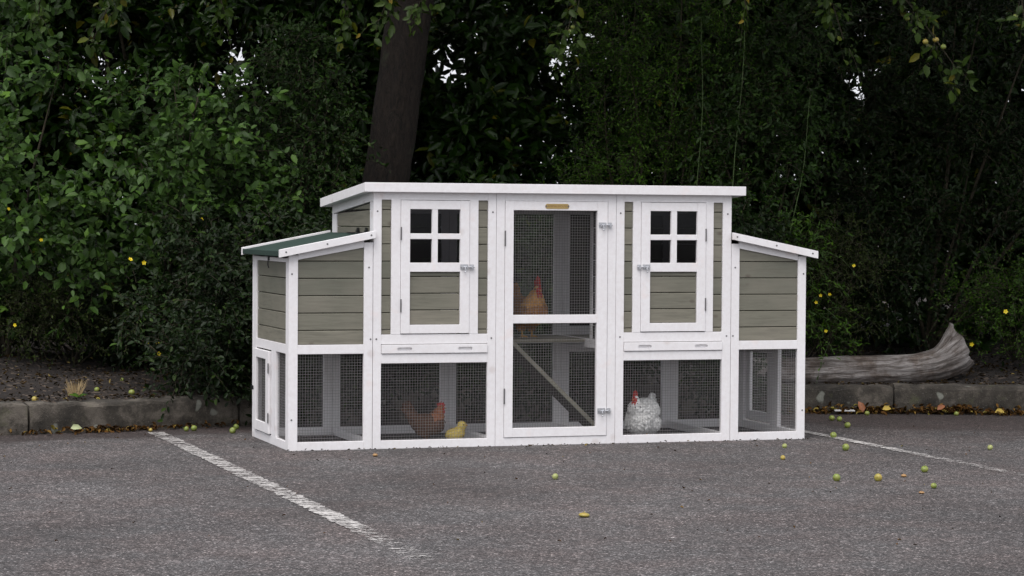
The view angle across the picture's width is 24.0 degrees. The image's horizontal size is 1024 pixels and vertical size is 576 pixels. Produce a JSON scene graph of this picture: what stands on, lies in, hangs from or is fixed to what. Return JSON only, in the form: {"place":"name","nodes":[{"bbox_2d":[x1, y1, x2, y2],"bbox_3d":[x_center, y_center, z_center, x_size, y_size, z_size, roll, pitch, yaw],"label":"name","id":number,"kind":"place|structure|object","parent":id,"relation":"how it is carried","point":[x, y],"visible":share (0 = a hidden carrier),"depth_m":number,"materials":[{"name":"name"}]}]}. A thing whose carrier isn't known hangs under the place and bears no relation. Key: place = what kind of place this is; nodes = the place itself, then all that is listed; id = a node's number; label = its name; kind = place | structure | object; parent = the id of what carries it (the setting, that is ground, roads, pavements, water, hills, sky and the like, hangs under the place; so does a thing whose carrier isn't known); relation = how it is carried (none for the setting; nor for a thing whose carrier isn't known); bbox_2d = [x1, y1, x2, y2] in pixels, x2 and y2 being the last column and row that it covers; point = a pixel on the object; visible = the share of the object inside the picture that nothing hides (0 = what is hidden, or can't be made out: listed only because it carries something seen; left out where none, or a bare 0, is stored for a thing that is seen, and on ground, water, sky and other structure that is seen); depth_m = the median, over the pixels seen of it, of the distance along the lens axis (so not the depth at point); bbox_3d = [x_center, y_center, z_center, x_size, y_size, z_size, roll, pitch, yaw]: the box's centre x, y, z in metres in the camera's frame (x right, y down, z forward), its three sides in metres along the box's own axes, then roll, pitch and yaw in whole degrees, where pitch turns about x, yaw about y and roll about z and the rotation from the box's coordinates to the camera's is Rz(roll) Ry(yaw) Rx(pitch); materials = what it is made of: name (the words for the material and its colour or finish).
{"place":"outdoors","nodes":[
{"label":"outdoors","id":0,"kind":"place"},
{"bbox_2d":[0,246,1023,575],"bbox_3d":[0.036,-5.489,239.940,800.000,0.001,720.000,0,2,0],"label":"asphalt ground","id":1,"kind":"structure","parent":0,"point":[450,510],"depth_m":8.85,"materials":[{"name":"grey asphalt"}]},
{"bbox_2d":[191,425,196,430],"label":"crab apple","id":2,"kind":"object","parent":1,"relation":"on","point":[193,427],"visible":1,"depth_m":11.87,"materials":[{"name":"green food"}]},
{"bbox_2d":[229,427,235,432],"bbox_3d":[-1.366,0.696,11.762,0.032,0.033,0.035,2,2,43],"label":"crab apple","id":3,"kind":"object","parent":1,"relation":"on","point":[232,430],"visible":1,"depth_m":11.75,"materials":[{"name":"green food"}]},
{"bbox_2d":[148,432,437,558],"bbox_3d":[-1.002,0.768,9.575,0.094,0.001,4.622,0,2,-19],"label":"parking line","id":4,"kind":"object","parent":1,"relation":"on","point":[261,479],"visible":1,"depth_m":9.21,"materials":[{"name":"white paint"}]},
{"bbox_2d":[400,401,446,438],"bbox_3d":[-0.417,0.629,11.325,0.220,0.199,0.108,0,2,-8],"label":"brown hen","id":5,"kind":"object","parent":1,"relation":"on","point":[426,418],"visible":0.75,"depth_m":11.30,"materials":[{"name":"brown"}]},
{"bbox_2d":[445,421,467,438],"bbox_3d":[-0.260,0.675,11.287,0.108,0.110,0.067,0,2,2],"label":"yellow chick","id":6,"kind":"object","parent":1,"relation":"on","point":[453,434],"visible":0.78,"depth_m":11.27},
{"bbox_2d":[3,420,1000,550],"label":"bark crumbs","id":7,"kind":"object","parent":1,"relation":"on","point":[563,461],"visible":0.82,"depth_m":9.39,"materials":[{"name":"brown plant"}]},
{"bbox_2d":[0,383,1023,435],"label":"kerb","id":8,"kind":"structure","parent":1,"relation":"on","point":[21,417],"depth_m":12.47,"materials":[{"name":"concrete"}]},
{"bbox_2d":[1,401,1023,435],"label":"leaf litter","id":9,"kind":"object","parent":1,"relation":"on","point":[960,409],"visible":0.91,"depth_m":13.19,"materials":[{"name":"brown plant"}]},
{"bbox_2d":[71,424,80,429],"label":"fallen leaf","id":10,"kind":"object","parent":9,"relation":"on","point":[75,426],"visible":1,"depth_m":11.65,"materials":[{"name":"plant"}]},
{"bbox_2d":[858,401,865,411],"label":"fallen leaf","id":11,"kind":"object","parent":9,"relation":"on","point":[861,406],"visible":1,"depth_m":13.21,"materials":[{"name":"plant"}]},
{"bbox_2d":[937,404,944,409],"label":"fallen leaf","id":12,"kind":"object","parent":9,"relation":"on","point":[940,406],"visible":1,"depth_m":13.18,"materials":[{"name":"plant"}]},
{"bbox_2d":[241,182,817,450],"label":"chicken coop","id":13,"kind":"structure","parent":1,"relation":"on","point":[375,295],"depth_m":11.33,"materials":[{"name":"white wood"}]},
{"bbox_2d":[250,348,270,433],"bbox_3d":[-1.184,0.483,11.390,0.022,0.385,0.379,0,2,-18],"label":"run door","id":14,"kind":"structure","parent":13,"relation":"in","point":[264,426],"depth_m":11.37,"materials":[{"name":"white wood"}]},
{"bbox_2d":[400,200,474,333],"bbox_3d":[-0.341,-0.096,11.059,0.352,0.610,0.043,0,2,-18],"label":"hatch door","id":15,"kind":"structure","parent":13,"relation":"in","point":[450,311],"depth_m":11.06,"materials":[{"name":"white wood"}]},
{"bbox_2d":[513,276,547,336],"bbox_3d":[0.063,0.089,11.750,0.155,0.303,0.313,-1,2,-31],"label":"golden hen","id":16,"kind":"object","parent":13,"relation":"on","point":[532,309],"visible":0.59,"depth_m":11.65,"materials":[{"name":"brown"}]},
{"bbox_2d":[504,201,612,437],"bbox_3d":[0.214,0.145,11.246,0.530,1.098,0.043,0,2,-18],"label":"tall door","id":17,"kind":"structure","parent":13,"relation":"in","point":[599,318],"depth_m":11.26,"materials":[{"name":"white wood"}]},
{"bbox_2d":[637,202,706,331],"bbox_3d":[0.758,-0.099,11.417,0.353,0.610,0.043,0,2,-18],"label":"hatch door","id":18,"kind":"structure","parent":13,"relation":"in","point":[654,317],"depth_m":11.42,"materials":[{"name":"white wood"}]},
{"bbox_2d":[746,349,769,422],"bbox_3d":[1.254,0.477,12.184,0.022,0.385,0.379,0,2,-18],"label":"run door","id":19,"kind":"structure","parent":13,"relation":"in","point":[752,397],"depth_m":12.21,"materials":[{"name":"white wood"}]},
{"bbox_2d":[287,438,807,451],"bbox_3d":[0.216,0.734,11.235,2.575,0.024,0.067,0,2,-18],"label":"base debris","id":20,"kind":"object","parent":1,"relation":"on","point":[551,444],"visible":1,"depth_m":11.22,"materials":[{"name":"brown plant"}]},
{"bbox_2d":[552,473,557,479],"bbox_3d":[0.173,0.764,9.744,0.029,0.026,0.026,0,2,-10],"label":"crab apple","id":21,"kind":"object","parent":1,"relation":"on","point":[555,476],"visible":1,"depth_m":9.74,"materials":[{"name":"green food"}]},
{"bbox_2d":[579,511,589,516],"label":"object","id":22,"kind":"object","parent":1,"relation":"on","point":[584,514],"visible":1,"depth_m":8.49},
{"bbox_2d":[624,390,660,434],"bbox_3d":[0.637,0.606,11.622,0.150,0.241,0.260,1,2,29],"label":"white hen","id":23,"kind":"object","parent":1,"relation":"on","point":[633,414],"visible":0.78,"depth_m":11.53,"materials":[{"name":"white"}]},
{"bbox_2d":[833,474,840,480],"bbox_3d":[1.315,0.768,9.754,0.032,0.032,0.032,0,2,-8],"label":"crab apple","id":24,"kind":"object","parent":1,"relation":"on","point":[836,477],"visible":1,"depth_m":9.74,"materials":[{"name":"green food"}]},
{"bbox_2d":[840,444,848,450],"bbox_3d":[1.534,0.733,11.073,0.035,0.035,0.036,2,2,41],"label":"crab apple","id":25,"kind":"object","parent":1,"relation":"on","point":[845,447],"visible":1,"depth_m":11.06,"materials":[{"name":"green food"}]},
{"bbox_2d":[844,422,850,427],"bbox_3d":[1.716,0.698,12.313,0.032,0.037,0.031,2,2,44],"label":"crab apple","id":26,"kind":"object","parent":1,"relation":"on","point":[847,424],"visible":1,"depth_m":12.30,"materials":[{"name":"green food"}]},
{"bbox_2d":[874,474,881,480],"bbox_3d":[1.487,0.769,9.765,0.035,0.034,0.032,0,2,-16],"label":"crab apple","id":27,"kind":"object","parent":1,"relation":"on","point":[877,477],"visible":1,"depth_m":9.75,"materials":[{"name":"yellow food"}]},
{"bbox_2d":[746,419,1016,473],"bbox_3d":[1.880,0.754,10.774,0.074,0.001,4.734,0,2,-18],"label":"parking line","id":28,"kind":"object","parent":1,"relation":"on","point":[851,440],"visible":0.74,"depth_m":11.42,"materials":[{"name":"white paint"}]},
{"bbox_2d":[830,432,836,437],"bbox_3d":[1.565,0.716,11.723,0.031,0.032,0.032,-1,2,-35],"label":"crab apple","id":29,"kind":"object","parent":28,"relation":"on","point":[833,434],"visible":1,"depth_m":11.71,"materials":[{"name":"green food"}]},
{"bbox_2d":[921,466,927,471],"bbox_3d":[1.734,0.757,10.122,0.032,0.037,0.031,-15,29,-14],"label":"crab apple","id":30,"kind":"object","parent":1,"relation":"on","point":[924,468],"visible":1,"depth_m":10.11,"materials":[{"name":"green food"}]},
{"bbox_2d":[0,295,1023,402],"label":"soil bed","id":31,"kind":"object","parent":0,"point":[27,389],"visible":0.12,"depth_m":12.97,"materials":[{"name":"brown soil"}]},
{"bbox_2d":[64,379,87,395],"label":"grass tuft","id":32,"kind":"object","parent":31,"relation":"on","point":[74,388],"visible":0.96,"depth_m":12.04,"materials":[{"name":"plant"}]},
{"bbox_2d":[69,393,86,396],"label":"seedling","id":33,"kind":"object","parent":31,"relation":"on","point":[76,394],"visible":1,"depth_m":11.89,"materials":[{"name":"green plant"}]},
{"bbox_2d":[0,0,162,356],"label":"round leaved shrub","id":34,"kind":"object","parent":31,"relation":"on","point":[22,228],"visible":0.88,"depth_m":12.80,"materials":[{"name":"green plant"}]},
{"bbox_2d":[0,0,184,339],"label":"laurel bush","id":35,"kind":"object","parent":31,"relation":"on","point":[37,115],"visible":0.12,"depth_m":14.80,"materials":[{"name":"green plant"}]},
{"bbox_2d":[0,207,207,367],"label":"broom bush","id":36,"kind":"object","parent":31,"relation":"on","point":[45,307],"visible":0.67,"depth_m":12.86,"materials":[{"name":"green plant"}]},
{"bbox_2d":[0,253,248,382],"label":"dark shrub","id":37,"kind":"object","parent":31,"relation":"on","point":[130,356],"visible":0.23,"depth_m":13.14,"materials":[{"name":"green plant"}]},
{"bbox_2d":[1,6,269,299],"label":"background tree","id":38,"kind":"object","parent":31,"relation":"on","point":[219,53],"visible":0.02,"depth_m":17.29,"materials":[{"name":"green plant"}]},
{"bbox_2d":[0,0,335,337],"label":"laurel bush","id":39,"kind":"object","parent":31,"relation":"on","point":[166,38],"visible":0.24,"depth_m":14.83,"materials":[{"name":"green plant"}]},
{"bbox_2d":[110,294,250,387],"bbox_3d":[-1.669,0.273,12.518,0.744,0.514,0.476,1,2,30],"label":"leafy sapling","id":40,"kind":"object","parent":31,"relation":"on","point":[150,329],"visible":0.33,"depth_m":12.54,"materials":[{"name":"green plant"}]},
{"bbox_2d":[68,56,309,354],"bbox_3d":[-1.739,-0.379,12.934,1.350,1.720,0.999,0,2,0],"label":"round leaved shrub","id":41,"kind":"object","parent":31,"relation":"on","point":[177,157],"visible":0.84,"depth_m":12.83,"materials":[{"name":"green plant"}]},
{"bbox_2d":[101,189,324,421],"bbox_3d":[-1.510,0.086,12.384,1.202,1.196,1.251,0,2,0],"label":"dark shrub","id":42,"kind":"object","parent":31,"relation":"on","point":[232,284],"visible":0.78,"depth_m":12.24,"materials":[{"name":"green plant"}]},
{"bbox_2d":[179,6,390,360],"bbox_3d":[-1.303,-0.514,13.368,1.257,2.062,1.113,0,2,0],"label":"climbing creeper","id":43,"kind":"object","parent":31,"relation":"on","point":[309,143],"visible":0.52,"depth_m":13.21,"materials":[{"name":"green plant"}]},
{"bbox_2d":[81,0,535,171],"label":"background tree","id":44,"kind":"object","parent":31,"relation":"on","point":[254,42],"visible":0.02,"depth_m":16.93,"materials":[{"name":"green plant"}]},
{"bbox_2d":[123,0,496,336],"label":"laurel bush","id":45,"kind":"object","parent":31,"relation":"on","point":[323,12],"visible":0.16,"depth_m":14.87,"materials":[{"name":"green plant"}]},
{"bbox_2d":[234,181,594,425],"bbox_3d":[-0.441,0.140,12.782,2.196,1.426,1.288,0,2,-21],"label":"dark shrub","id":46,"kind":"object","parent":31,"relation":"on","point":[310,380],"visible":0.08,"depth_m":12.50,"materials":[{"name":"green plant"}]},
{"bbox_2d":[307,0,658,334],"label":"laurel bush","id":47,"kind":"object","parent":31,"relation":"on","point":[494,78],"visible":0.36,"depth_m":14.85,"materials":[{"name":"green plant"}]},
{"bbox_2d":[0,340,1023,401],"bbox_3d":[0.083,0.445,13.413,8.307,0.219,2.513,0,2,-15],"label":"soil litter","id":48,"kind":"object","parent":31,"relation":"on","point":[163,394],"visible":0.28,"depth_m":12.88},
{"bbox_2d":[29,0,1023,356],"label":"crab apple tree","id":49,"kind":"object","parent":31,"relation":"on","point":[403,44],"visible":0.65,"depth_m":13.20,"materials":[{"name":"brown plant"}]},
{"bbox_2d":[414,0,678,280],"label":"background tree","id":50,"kind":"object","parent":31,"relation":"on","point":[543,88],"visible":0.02,"depth_m":17.20,"materials":[{"name":"green plant"}]},
{"bbox_2d":[510,0,779,226],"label":"feathery shrub","id":51,"kind":"object","parent":31,"relation":"on","point":[635,130],"visible":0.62,"depth_m":13.87,"materials":[{"name":"green plant"}]},
{"bbox_2d":[487,0,832,334],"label":"laurel bush","id":52,"kind":"object","parent":31,"relation":"on","point":[666,22],"visible":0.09,"depth_m":14.94,"materials":[{"name":"green plant"}]},
{"bbox_2d":[519,185,813,419],"bbox_3d":[0.820,0.124,13.174,1.811,1.393,1.295,0,2,-19],"label":"dark shrub","id":53,"kind":"object","parent":31,"relation":"on","point":[757,229],"visible":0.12,"depth_m":12.89,"materials":[{"name":"green plant"}]},
{"bbox_2d":[677,12,724,185],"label":"tall shoot","id":54,"kind":"object","parent":31,"relation":"on","point":[696,18],"visible":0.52,"depth_m":13.47,"materials":[{"name":"green plant"}]},
{"bbox_2d":[714,22,760,224],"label":"tall shoot","id":55,"kind":"object","parent":31,"relation":"on","point":[737,123],"visible":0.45,"depth_m":13.43,"materials":[{"name":"green plant"}]},
{"bbox_2d":[569,0,957,267],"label":"background tree","id":56,"kind":"object","parent":31,"relation":"on","point":[848,74],"depth_m":17.02,"materials":[{"name":"green plant"}]},
{"bbox_2d":[674,0,890,357],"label":"dark shrub","id":57,"kind":"object","parent":31,"relation":"on","point":[759,101],"visible":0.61,"depth_m":13.68,"materials":[{"name":"green plant"}]},
{"bbox_2d":[760,87,829,363],"bbox_3d":[1.571,-0.340,13.371,0.335,1.552,0.282,1,2,27],"label":"tall shoot","id":58,"kind":"object","parent":31,"relation":"on","point":[804,145],"visible":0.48,"depth_m":13.37,"materials":[{"name":"green plant"}]},
{"bbox_2d":[643,323,974,383],"bbox_3d":[1.675,0.394,13.544,1.879,0.412,0.216,0,2,-6],"label":"fallen log","id":59,"kind":"object","parent":31,"relation":"on","point":[947,356],"visible":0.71,"depth_m":13.52,"materials":[{"name":"grey wood"}]},
{"bbox_2d":[764,207,869,382],"bbox_3d":[1.630,0.061,13.534,0.823,1.026,0.644,0,2,-18],"label":"creeper","id":60,"kind":"object","parent":59,"relation":"on","point":[812,236],"visible":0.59,"depth_m":13.45,"materials":[{"name":"green plant"}]},
{"bbox_2d":[631,0,993,353],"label":"laurel bush","id":61,"kind":"object","parent":31,"relation":"on","point":[855,150],"visible":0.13,"depth_m":15.08,"materials":[{"name":"green plant"}]},
{"bbox_2d":[756,195,909,357],"bbox_3d":[1.759,-0.009,13.781,0.846,1.062,0.975,2,2,42],"label":"broom bush","id":62,"kind":"object","parent":31,"relation":"on","point":[847,255],"visible":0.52,"depth_m":13.75,"materials":[{"name":"green plant"}]},
{"bbox_2d":[754,0,1023,370],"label":"dark shrub","id":63,"kind":"object","parent":31,"relation":"on","point":[965,126],"visible":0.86,"depth_m":14.12,"materials":[{"name":"green plant"}]},
{"bbox_2d":[802,0,1023,351],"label":"laurel bush","id":64,"kind":"object","parent":31,"relation":"on","point":[984,75],"visible":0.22,"depth_m":15.00,"materials":[{"name":"green plant"}]},
{"bbox_2d":[821,7,1023,325],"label":"background tree","id":65,"kind":"object","parent":31,"relation":"on","point":[1020,86],"visible":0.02,"depth_m":17.30,"materials":[{"name":"green plant"}]},
{"bbox_2d":[911,239,1023,363],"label":"fern green bush","id":66,"kind":"object","parent":31,"relation":"on","point":[1012,346],"visible":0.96,"depth_m":13.91,"materials":[{"name":"green plant"}]},
{"bbox_2d":[983,6,1023,340],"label":"laurel bush","id":67,"kind":"object","parent":31,"relation":"on","point":[1013,328],"visible":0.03,"depth_m":15.29,"materials":[{"name":"green plant"}]},
{"bbox_2d":[47,5,1023,196],"label":"sky","id":68,"kind":"structure","parent":0,"point":[239,57],"materials":[{"name":"white"}]}
]}

